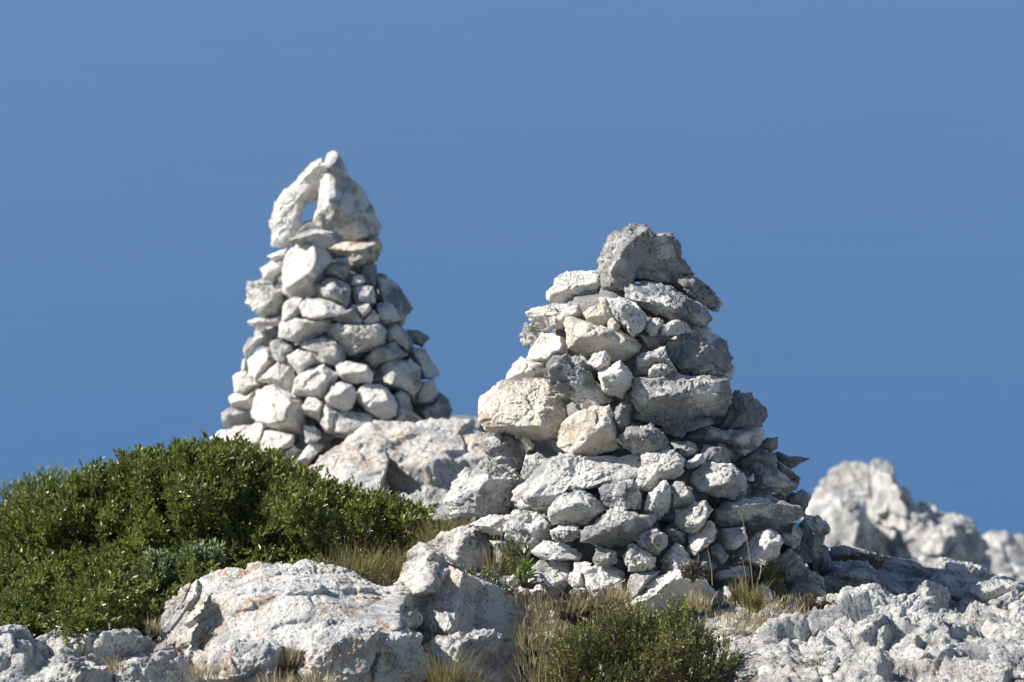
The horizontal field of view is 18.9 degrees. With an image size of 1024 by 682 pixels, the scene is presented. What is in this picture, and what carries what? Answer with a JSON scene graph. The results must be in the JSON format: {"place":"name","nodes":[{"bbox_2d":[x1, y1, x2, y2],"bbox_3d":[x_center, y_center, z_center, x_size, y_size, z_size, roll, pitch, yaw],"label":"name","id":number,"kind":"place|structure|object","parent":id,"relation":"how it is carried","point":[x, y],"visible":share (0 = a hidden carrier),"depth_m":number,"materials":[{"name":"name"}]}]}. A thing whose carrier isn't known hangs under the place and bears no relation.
{"place":"outdoors","nodes":[
{"label":"outdoors","id":0,"kind":"place"},
{"bbox_2d":[0,0,1023,565],"bbox_3d":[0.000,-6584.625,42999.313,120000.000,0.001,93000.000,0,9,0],"label":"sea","id":1,"kind":"structure","parent":0,"point":[828,194],"depth_m":2070.08,"materials":[{"name":"blue liquid"}]},
{"bbox_2d":[0,463,1023,681],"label":"ground","id":2,"kind":"structure","parent":0,"point":[772,639],"depth_m":11.12,"materials":[{"name":"stone"}]},
{"bbox_2d":[0,463,82,524],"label":"shrub","id":3,"kind":"object","parent":2,"relation":"on","point":[53,473],"visible":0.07,"depth_m":14.92,"materials":[{"name":"green plant"}]},
{"bbox_2d":[0,624,206,681],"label":"boulder","id":4,"kind":"object","parent":2,"relation":"on","point":[25,656],"visible":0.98,"depth_m":10.88,"materials":[{"name":"stone"}]},
{"bbox_2d":[128,537,228,604],"bbox_3d":[-1.320,0.955,12.048,0.419,0.393,0.319,0,9,0],"label":"herb","id":5,"kind":"object","parent":2,"relation":"on","point":[203,551],"visible":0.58,"depth_m":11.97,"materials":[{"name":"green plant"}]},
{"bbox_2d":[0,428,437,655],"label":"shrub","id":6,"kind":"object","parent":2,"relation":"on","point":[134,512],"visible":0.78,"depth_m":12.47,"materials":[{"name":"green plant"}]},
{"bbox_2d":[231,256,420,463],"bbox_3d":[-0.943,0.146,15.967,1.181,1.176,0.975,0,9,0],"label":"rubble","id":7,"kind":"object","parent":2,"relation":"on","point":[328,442],"visible":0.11,"depth_m":15.75,"materials":[{"name":"stone"}]},
{"bbox_2d":[209,422,266,453],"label":"boulder","id":8,"kind":"object","parent":7,"relation":"on","point":[254,432],"visible":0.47,"depth_m":15.67,"materials":[{"name":"stone"}]},
{"bbox_2d":[221,408,254,428],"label":"stone","id":9,"kind":"object","parent":8,"relation":"on","point":[231,417],"visible":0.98,"depth_m":15.75,"materials":[{"name":"stone"}]},
{"bbox_2d":[228,390,255,409],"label":"stone","id":10,"kind":"object","parent":9,"relation":"on","point":[239,401],"visible":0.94,"depth_m":15.76,"materials":[{"name":"stone"}]},
{"bbox_2d":[232,370,268,395],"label":"boulder","id":11,"kind":"object","parent":10,"relation":"on","point":[245,383],"visible":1,"depth_m":15.81,"materials":[{"name":"stone"}]},
{"bbox_2d":[241,358,248,371],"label":"pebble","id":12,"kind":"object","parent":11,"relation":"on","point":[244,366],"visible":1,"depth_m":15.90,"materials":[{"name":"stone"}]},
{"bbox_2d":[243,326,274,357],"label":"stone","id":13,"kind":"object","parent":12,"relation":"on","point":[263,336],"visible":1,"depth_m":15.88,"materials":[{"name":"stone"}]},
{"bbox_2d":[247,316,281,326],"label":"slab","id":14,"kind":"object","parent":13,"relation":"on","point":[269,321],"depth_m":15.80,"materials":[{"name":"stone"}]},
{"bbox_2d":[245,280,286,317],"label":"boulder","id":15,"kind":"object","parent":14,"relation":"on","point":[264,299],"visible":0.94,"depth_m":15.80,"materials":[{"name":"stone"}]},
{"bbox_2d":[250,384,305,433],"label":"boulder","id":16,"kind":"object","parent":7,"relation":"on","point":[279,408],"visible":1,"depth_m":15.55,"materials":[{"name":"stone"}]},
{"bbox_2d":[259,362,295,391],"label":"stone","id":17,"kind":"object","parent":16,"relation":"on","point":[283,376],"visible":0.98,"depth_m":15.62,"materials":[{"name":"stone"}]},
{"bbox_2d":[270,338,296,363],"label":"stone","id":18,"kind":"object","parent":17,"relation":"on","point":[281,349],"visible":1,"depth_m":15.65,"materials":[{"name":"stone"}]},
{"bbox_2d":[278,316,332,343],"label":"stone","id":19,"kind":"object","parent":18,"relation":"on","point":[299,329],"visible":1,"depth_m":15.63,"materials":[{"name":"stone"}]},
{"bbox_2d":[299,298,345,319],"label":"stone","id":20,"kind":"object","parent":19,"relation":"on","point":[314,309],"visible":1,"depth_m":15.61,"materials":[{"name":"stone"}]},
{"bbox_2d":[292,364,337,401],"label":"boulder","id":21,"kind":"object","parent":16,"relation":"on","point":[319,381],"visible":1,"depth_m":15.51,"materials":[{"name":"stone"}]},
{"bbox_2d":[300,337,345,365],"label":"boulder","id":22,"kind":"object","parent":21,"relation":"on","point":[329,351],"visible":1,"depth_m":15.60,"materials":[{"name":"stone"}]},
{"bbox_2d":[267,245,288,262],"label":"stone","id":23,"kind":"object","parent":7,"relation":"on","point":[280,254],"visible":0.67,"depth_m":16.01,"materials":[{"name":"stone"}]},
{"bbox_2d":[269,158,325,247],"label":"stone","id":24,"kind":"object","parent":23,"relation":"on","point":[286,224],"visible":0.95,"depth_m":15.99,"materials":[{"name":"stone"}]},
{"bbox_2d":[282,245,332,298],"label":"boulder","id":25,"kind":"object","parent":7,"relation":"on","point":[305,268],"visible":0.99,"depth_m":15.72,"materials":[{"name":"stone"}]},
{"bbox_2d":[289,229,340,247],"bbox_3d":[-1.015,-0.522,15.755,0.224,0.105,0.193,-7,12,-39],"label":"slab","id":26,"kind":"object","parent":25,"relation":"on","point":[320,238],"depth_m":15.72,"materials":[{"name":"stone"}]},
{"bbox_2d":[290,219,376,257],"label":"stone","id":27,"kind":"object","parent":7,"relation":"on","point":[308,225],"visible":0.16,"depth_m":15.95,"materials":[{"name":"stone"}]},
{"bbox_2d":[312,174,380,240],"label":"boulder","id":28,"kind":"object","parent":27,"relation":"on","point":[345,209],"visible":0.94,"depth_m":15.89,"materials":[{"name":"stone"}]},
{"bbox_2d":[324,405,374,438],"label":"boulder","id":29,"kind":"object","parent":7,"relation":"on","point":[347,423],"visible":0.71,"depth_m":15.47,"materials":[{"name":"stone"}]},
{"bbox_2d":[325,382,357,411],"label":"stone","id":30,"kind":"object","parent":29,"relation":"on","point":[341,396],"visible":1,"depth_m":15.48,"materials":[{"name":"stone"}]},
{"bbox_2d":[362,261,376,286],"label":"stone","id":31,"kind":"object","parent":7,"relation":"on","point":[369,272],"visible":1,"depth_m":15.85,"materials":[{"name":"stone"}]},
{"bbox_2d":[329,238,382,266],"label":"stone","id":32,"kind":"object","parent":31,"relation":"on","point":[361,254],"visible":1,"depth_m":15.86,"materials":[{"name":"stone"}]},
{"bbox_2d":[374,273,412,318],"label":"boulder","id":33,"kind":"object","parent":7,"relation":"on","point":[386,289],"visible":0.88,"depth_m":15.93,"materials":[{"name":"stone"}]},
{"bbox_2d":[393,390,421,422],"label":"stone","id":34,"kind":"object","parent":7,"relation":"on","point":[405,412],"visible":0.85,"depth_m":15.61,"materials":[{"name":"stone"}]},
{"bbox_2d":[372,360,421,397],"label":"boulder","id":35,"kind":"object","parent":34,"relation":"on","point":[404,375],"visible":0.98,"depth_m":15.66,"materials":[{"name":"stone"}]},
{"bbox_2d":[365,342,407,367],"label":"stone","id":36,"kind":"object","parent":35,"relation":"on","point":[380,354],"visible":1,"depth_m":15.67,"materials":[{"name":"stone"}]},
{"bbox_2d":[327,323,386,355],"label":"boulder","id":37,"kind":"object","parent":36,"relation":"on","point":[351,339],"visible":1,"depth_m":15.60,"materials":[{"name":"stone"}]},
{"bbox_2d":[331,307,362,325],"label":"stone","id":38,"kind":"object","parent":37,"relation":"on","point":[350,316],"visible":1,"depth_m":15.62,"materials":[{"name":"stone"}]},
{"bbox_2d":[315,277,351,308],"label":"stone","id":39,"kind":"object","parent":38,"relation":"on","point":[336,291],"visible":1,"depth_m":15.66,"materials":[{"name":"stone"}]},
{"bbox_2d":[413,391,452,419],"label":"boulder","id":40,"kind":"object","parent":7,"relation":"on","point":[439,407],"visible":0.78,"depth_m":15.81,"materials":[{"name":"stone"}]},
{"bbox_2d":[157,548,526,681],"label":"boulder","id":41,"kind":"object","parent":2,"relation":"on","point":[254,617],"visible":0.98,"depth_m":11.07,"materials":[{"name":"stone"}]},
{"bbox_2d":[306,532,445,583],"bbox_3d":[-0.523,0.866,11.990,0.616,0.296,0.350,-3,9,-17],"label":"grass tuft","id":42,"kind":"object","parent":2,"relation":"on","point":[375,567],"visible":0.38,"depth_m":11.96,"materials":[{"name":"green plant"}]},
{"bbox_2d":[309,417,494,496],"bbox_3d":[-0.486,0.770,14.994,1.011,0.782,1.014,0,9,0],"label":"boulder","id":43,"kind":"object","parent":2,"relation":"on","point":[406,457],"visible":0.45,"depth_m":14.68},
{"bbox_2d":[400,487,467,530],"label":"boulder","id":44,"kind":"object","parent":2,"relation":"on","point":[434,495],"visible":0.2,"depth_m":13.85,"materials":[{"name":"stone"}]},
{"bbox_2d":[406,629,495,681],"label":"grass tuft","id":45,"kind":"object","parent":2,"relation":"on","point":[439,677],"visible":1,"depth_m":10.73,"materials":[{"name":"green plant"}]},
{"bbox_2d":[407,542,550,618],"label":"bedrock","id":46,"kind":"structure","parent":2,"relation":"on","point":[420,546],"depth_m":11.92,"materials":[{"name":"stone"}]},
{"bbox_2d":[428,524,491,571],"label":"boulder","id":47,"kind":"object","parent":46,"relation":"on","point":[452,542],"visible":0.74,"depth_m":12.12,"materials":[{"name":"stone"}]},
{"bbox_2d":[399,503,477,546],"bbox_3d":[-0.281,0.745,12.283,0.395,0.246,0.279,-4,10,-23],"label":"grass tuft","id":48,"kind":"object","parent":47,"relation":"on","point":[433,533],"visible":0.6,"depth_m":12.29,"materials":[{"name":"green plant"}]},
{"bbox_2d":[443,456,525,517],"bbox_3d":[-0.117,0.576,12.269,0.303,0.236,0.263,-7,11,-36],"label":"boulder","id":49,"kind":"object","parent":47,"relation":"on","point":[486,486],"visible":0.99,"depth_m":12.18,"materials":[{"name":"stone"}]},
{"bbox_2d":[480,432,525,468],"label":"stone","id":50,"kind":"object","parent":49,"relation":"on","point":[503,448],"visible":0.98,"depth_m":12.29,"materials":[{"name":"stone"}]},
{"bbox_2d":[527,559,570,596],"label":"stone","id":51,"kind":"object","parent":2,"relation":"on","point":[555,579],"visible":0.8,"depth_m":11.86,"materials":[{"name":"stone"}]},
{"bbox_2d":[531,540,582,560],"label":"stone","id":52,"kind":"object","parent":51,"relation":"on","point":[548,550],"visible":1,"depth_m":11.85,"materials":[{"name":"stone"}]},
{"bbox_2d":[509,582,638,681],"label":"grass","id":53,"kind":"structure","parent":2,"relation":"on","point":[534,601],"depth_m":11.45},
{"bbox_2d":[583,565,624,607],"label":"boulder","id":54,"kind":"object","parent":2,"relation":"on","point":[595,574],"visible":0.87,"depth_m":11.77,"materials":[{"name":"stone"}]},
{"bbox_2d":[592,546,617,567],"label":"stone","id":55,"kind":"object","parent":54,"relation":"on","point":[605,557],"visible":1,"depth_m":11.77,"materials":[{"name":"stone"}]},
{"bbox_2d":[577,506,657,547],"bbox_3d":[0.411,0.718,11.839,0.317,0.168,0.179,-6,11,-34],"label":"slab","id":56,"kind":"object","parent":55,"relation":"on","point":[619,526],"depth_m":11.79,"materials":[{"name":"stone"}]},
{"bbox_2d":[598,479,641,510],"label":"stone","id":57,"kind":"object","parent":56,"relation":"on","point":[626,494],"visible":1,"depth_m":11.84,"materials":[{"name":"stone"}]},
{"bbox_2d":[643,480,671,520],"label":"stone","id":58,"kind":"object","parent":56,"relation":"on","point":[657,502],"visible":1,"depth_m":11.82,"materials":[{"name":"stone"}]},
{"bbox_2d":[527,591,745,681],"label":"shrub","id":59,"kind":"object","parent":2,"relation":"on","point":[674,636],"visible":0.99,"depth_m":10.85,"materials":[{"name":"green plant"}]},
{"bbox_2d":[470,290,805,606],"bbox_3d":[0.467,0.476,12.476,1.547,1.375,1.323,0,9,0],"label":"rubble","id":60,"kind":"object","parent":2,"relation":"on","point":[583,301],"visible":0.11,"depth_m":12.19,"materials":[{"name":"stone"}]},
{"bbox_2d":[478,378,567,442],"bbox_3d":[0.076,0.280,12.311,0.429,0.265,0.401,0,9,0],"label":"boulder","id":61,"kind":"object","parent":60,"relation":"on","point":[535,409],"visible":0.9,"depth_m":12.22,"materials":[{"name":"stone"}]},
{"bbox_2d":[506,357,545,379],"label":"stone","id":62,"kind":"object","parent":61,"relation":"on","point":[522,367],"visible":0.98,"depth_m":12.33,"materials":[{"name":"stone"}]},
{"bbox_2d":[527,331,567,361],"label":"stone","id":63,"kind":"object","parent":62,"relation":"on","point":[546,346],"visible":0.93,"depth_m":12.32,"materials":[{"name":"stone"}]},
{"bbox_2d":[525,302,582,331],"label":"stone","id":64,"kind":"object","parent":63,"relation":"on","point":[551,316],"visible":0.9,"depth_m":12.33,"materials":[{"name":"stone"}]},
{"bbox_2d":[502,509,550,555],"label":"stone","id":65,"kind":"object","parent":60,"relation":"on","point":[532,527],"visible":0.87,"depth_m":11.94,"materials":[{"name":"stone"}]},
{"bbox_2d":[511,452,640,513],"bbox_3d":[0.261,0.551,12.060,0.534,0.239,0.376,0,9,0],"label":"slab","id":66,"kind":"object","parent":65,"relation":"on","point":[546,484],"depth_m":11.96,"materials":[{"name":"stone"}]},
{"bbox_2d":[557,405,619,456],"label":"boulder","id":67,"kind":"object","parent":66,"relation":"on","point":[593,431],"visible":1,"depth_m":12.02,"materials":[{"name":"stone"}]},
{"bbox_2d":[542,353,613,409],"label":"stone","id":68,"kind":"object","parent":67,"relation":"on","point":[570,377],"visible":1,"depth_m":12.09,"materials":[{"name":"stone"}]},
{"bbox_2d":[563,316,641,361],"bbox_3d":[0.369,-0.006,12.206,0.287,0.180,0.280,7,12,39],"label":"slab","id":69,"kind":"object","parent":68,"relation":"on","point":[585,338],"depth_m":12.14,"materials":[{"name":"stone"}]},
{"bbox_2d":[605,296,646,336],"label":"stone","id":70,"kind":"object","parent":69,"relation":"on","point":[629,316],"visible":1,"depth_m":12.17,"materials":[{"name":"stone"}]},
{"bbox_2d":[616,423,670,454],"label":"stone","id":71,"kind":"object","parent":66,"relation":"on","point":[644,439],"visible":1,"depth_m":11.98,"materials":[{"name":"stone"}]},
{"bbox_2d":[613,401,630,432],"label":"stone","id":72,"kind":"object","parent":71,"relation":"on","point":[621,412],"visible":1,"depth_m":12.03,"materials":[{"name":"stone"}]},
{"bbox_2d":[598,360,632,398],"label":"stone","id":73,"kind":"object","parent":72,"relation":"on","point":[615,378],"visible":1,"depth_m":12.03,"materials":[{"name":"stone"}]},
{"bbox_2d":[636,449,684,490],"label":"stone","id":74,"kind":"object","parent":66,"relation":"on","point":[656,467],"visible":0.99,"depth_m":11.93,"materials":[{"name":"stone"}]},
{"bbox_2d":[546,270,599,303],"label":"stone","id":75,"kind":"object","parent":60,"relation":"on","point":[564,287],"visible":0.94,"depth_m":12.43,"materials":[{"name":"stone"}]},
{"bbox_2d":[547,488,606,525],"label":"stone","id":76,"kind":"object","parent":60,"relation":"on","point":[577,506],"visible":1,"depth_m":11.84,"materials":[{"name":"stone"}]},
{"bbox_2d":[595,223,694,292],"bbox_3d":[0.537,-0.322,12.507,0.412,0.328,0.434,0,9,0],"label":"stone","id":77,"kind":"object","parent":60,"relation":"on","point":[631,253],"visible":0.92,"depth_m":12.34,"materials":[{"name":"stone"}]},
{"bbox_2d":[624,281,712,327],"bbox_3d":[0.628,-0.147,12.335,0.357,0.187,0.296,0,9,0],"label":"slab","id":78,"kind":"object","parent":60,"relation":"on","point":[670,302],"depth_m":12.27,"materials":[{"name":"stone"}]},
{"bbox_2d":[674,274,722,311],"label":"stone","id":79,"kind":"object","parent":78,"relation":"on","point":[697,289],"visible":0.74,"depth_m":12.35,"materials":[{"name":"stone"}]},
{"bbox_2d":[730,528,783,567],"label":"stone","id":80,"kind":"object","parent":60,"relation":"on","point":[765,544],"visible":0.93,"depth_m":11.93,"materials":[{"name":"stone"}]},
{"bbox_2d":[712,496,804,526],"bbox_3d":[0.969,0.668,12.066,0.363,0.131,0.246,0,9,0],"label":"slab","id":81,"kind":"object","parent":60,"relation":"on","point":[761,511],"depth_m":12.01,"materials":[{"name":"stone"}]},
{"bbox_2d":[688,461,747,499],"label":"stone","id":82,"kind":"object","parent":81,"relation":"on","point":[722,480],"visible":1,"depth_m":11.96,"materials":[{"name":"stone"}]},
{"bbox_2d":[749,463,798,497],"bbox_3d":[1.043,0.549,12.232,0.201,0.140,0.204,0,9,0],"label":"slab","id":83,"kind":"object","parent":60,"relation":"on","point":[770,479],"depth_m":12.17,"materials":[{"name":"stone"}]},
{"bbox_2d":[734,450,777,469],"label":"slab","id":84,"kind":"object","parent":83,"relation":"on","point":[763,457],"depth_m":12.21,"materials":[{"name":"stone"}]},
{"bbox_2d":[682,425,764,455],"bbox_3d":[0.845,0.391,12.220,0.296,0.120,0.221,5,10,29],"label":"slab","id":85,"kind":"object","parent":84,"relation":"on","point":[746,441],"depth_m":12.16,"materials":[{"name":"stone"}]},
{"bbox_2d":[659,417,714,440],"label":"stone","id":86,"kind":"object","parent":85,"relation":"on","point":[680,431],"visible":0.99,"depth_m":12.13,"materials":[{"name":"stone"}]},
{"bbox_2d":[625,372,731,426],"bbox_3d":[0.662,0.233,12.146,0.432,0.215,0.322,0,9,0],"label":"boulder","id":87,"kind":"object","parent":86,"relation":"on","point":[671,399],"visible":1,"depth_m":12.05,"materials":[{"name":"stone"}]},
{"bbox_2d":[635,346,676,374],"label":"stone","id":88,"kind":"object","parent":87,"relation":"on","point":[646,361],"visible":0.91,"depth_m":12.11,"materials":[{"name":"stone"}]},
{"bbox_2d":[665,328,734,378],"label":"boulder","id":89,"kind":"object","parent":87,"relation":"on","point":[704,351],"visible":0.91,"depth_m":12.26,"materials":[{"name":"stone"}]},
{"bbox_2d":[712,390,767,430],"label":"stone","id":90,"kind":"object","parent":85,"relation":"on","point":[745,410],"visible":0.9,"depth_m":12.28,"materials":[{"name":"stone"}]},
{"bbox_2d":[626,569,718,617],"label":"boulder","id":91,"kind":"object","parent":2,"relation":"on","point":[668,582],"visible":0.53,"depth_m":11.71,"materials":[{"name":"stone"}]},
{"bbox_2d":[626,571,659,599],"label":"stone","id":92,"kind":"object","parent":91,"relation":"on","point":[642,579],"visible":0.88,"depth_m":11.73,"materials":[{"name":"stone"}]},
{"bbox_2d":[622,543,655,572],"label":"stone","id":93,"kind":"object","parent":92,"relation":"on","point":[634,560],"visible":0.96,"depth_m":11.75,"materials":[{"name":"stone"}]},
{"bbox_2d":[634,528,667,554],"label":"stone","id":94,"kind":"object","parent":93,"relation":"on","point":[653,541],"visible":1,"depth_m":11.79,"materials":[{"name":"stone"}]},
{"bbox_2d":[660,542,691,573],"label":"stone","id":95,"kind":"object","parent":91,"relation":"on","point":[671,554],"visible":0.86,"depth_m":11.80,"materials":[{"name":"stone"}]},
{"bbox_2d":[693,549,717,573],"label":"stone","id":96,"kind":"object","parent":91,"relation":"on","point":[704,560],"visible":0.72,"depth_m":11.86,"materials":[{"name":"stone"}]},
{"bbox_2d":[687,520,716,555],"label":"stone","id":97,"kind":"object","parent":96,"relation":"on","point":[707,532],"visible":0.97,"depth_m":11.84,"materials":[{"name":"stone"}]},
{"bbox_2d":[674,500,713,535],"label":"stone","id":98,"kind":"object","parent":97,"relation":"on","point":[692,517],"visible":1,"depth_m":11.83,"materials":[{"name":"stone"}]},
{"bbox_2d":[701,590,813,637],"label":"grass","id":99,"kind":"structure","parent":2,"relation":"on","point":[760,620],"depth_m":11.49,"materials":[{"name":"plant"}]},
{"bbox_2d":[786,581,826,602],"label":"boulder","id":100,"kind":"object","parent":2,"relation":"on","point":[803,588],"visible":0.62,"depth_m":12.05,"materials":[{"name":"stone"}]},
{"bbox_2d":[772,548,806,584],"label":"stone","id":101,"kind":"object","parent":100,"relation":"on","point":[791,564],"visible":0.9,"depth_m":12.08,"materials":[{"name":"stone"}]},
{"bbox_2d":[805,583,966,666],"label":"bedrock","id":102,"kind":"structure","parent":2,"relation":"on","point":[873,608],"depth_m":11.32,"materials":[{"name":"stone"}]},
{"bbox_2d":[801,459,992,572],"bbox_3d":[2.991,1.465,23.889,1.477,1.047,1.591,0,9,0],"label":"rock outcrop","id":103,"kind":"object","parent":2,"relation":"on","point":[873,506],"visible":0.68,"depth_m":23.47,"materials":[{"name":"stone"}]},
{"bbox_2d":[822,545,1023,610],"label":"bedrock","id":104,"kind":"structure","parent":2,"relation":"on","point":[895,576],"depth_m":12.41,"materials":[{"name":"stone"}]},
{"bbox_2d":[976,598,1023,667],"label":"bedrock","id":105,"kind":"structure","parent":2,"relation":"on","point":[1013,655],"depth_m":10.99,"materials":[{"name":"stone"}]},
{"bbox_2d":[982,530,1023,582],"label":"rock outcrop","id":106,"kind":"object","parent":2,"relation":"on","point":[1005,552],"visible":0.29,"depth_m":25.31,"materials":[{"name":"stone"}]},
{"bbox_2d":[715,609,851,681],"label":"gravel","id":107,"kind":"structure","parent":0,"point":[747,672],"depth_m":10.95,"materials":[{"name":"stone"}]},
{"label":"stone","id":108,"kind":"object","parent":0,"visible":0},
{"bbox_2d":[356,384,397,419],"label":"boulder","id":109,"kind":"object","parent":108,"relation":"on","point":[378,401],"visible":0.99,"depth_m":15.51,"materials":[{"name":"stone"}]},
{"bbox_2d":[334,361,372,383],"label":"stone","id":110,"kind":"object","parent":109,"relation":"on","point":[350,372],"visible":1,"depth_m":15.55,"materials":[{"name":"stone"}]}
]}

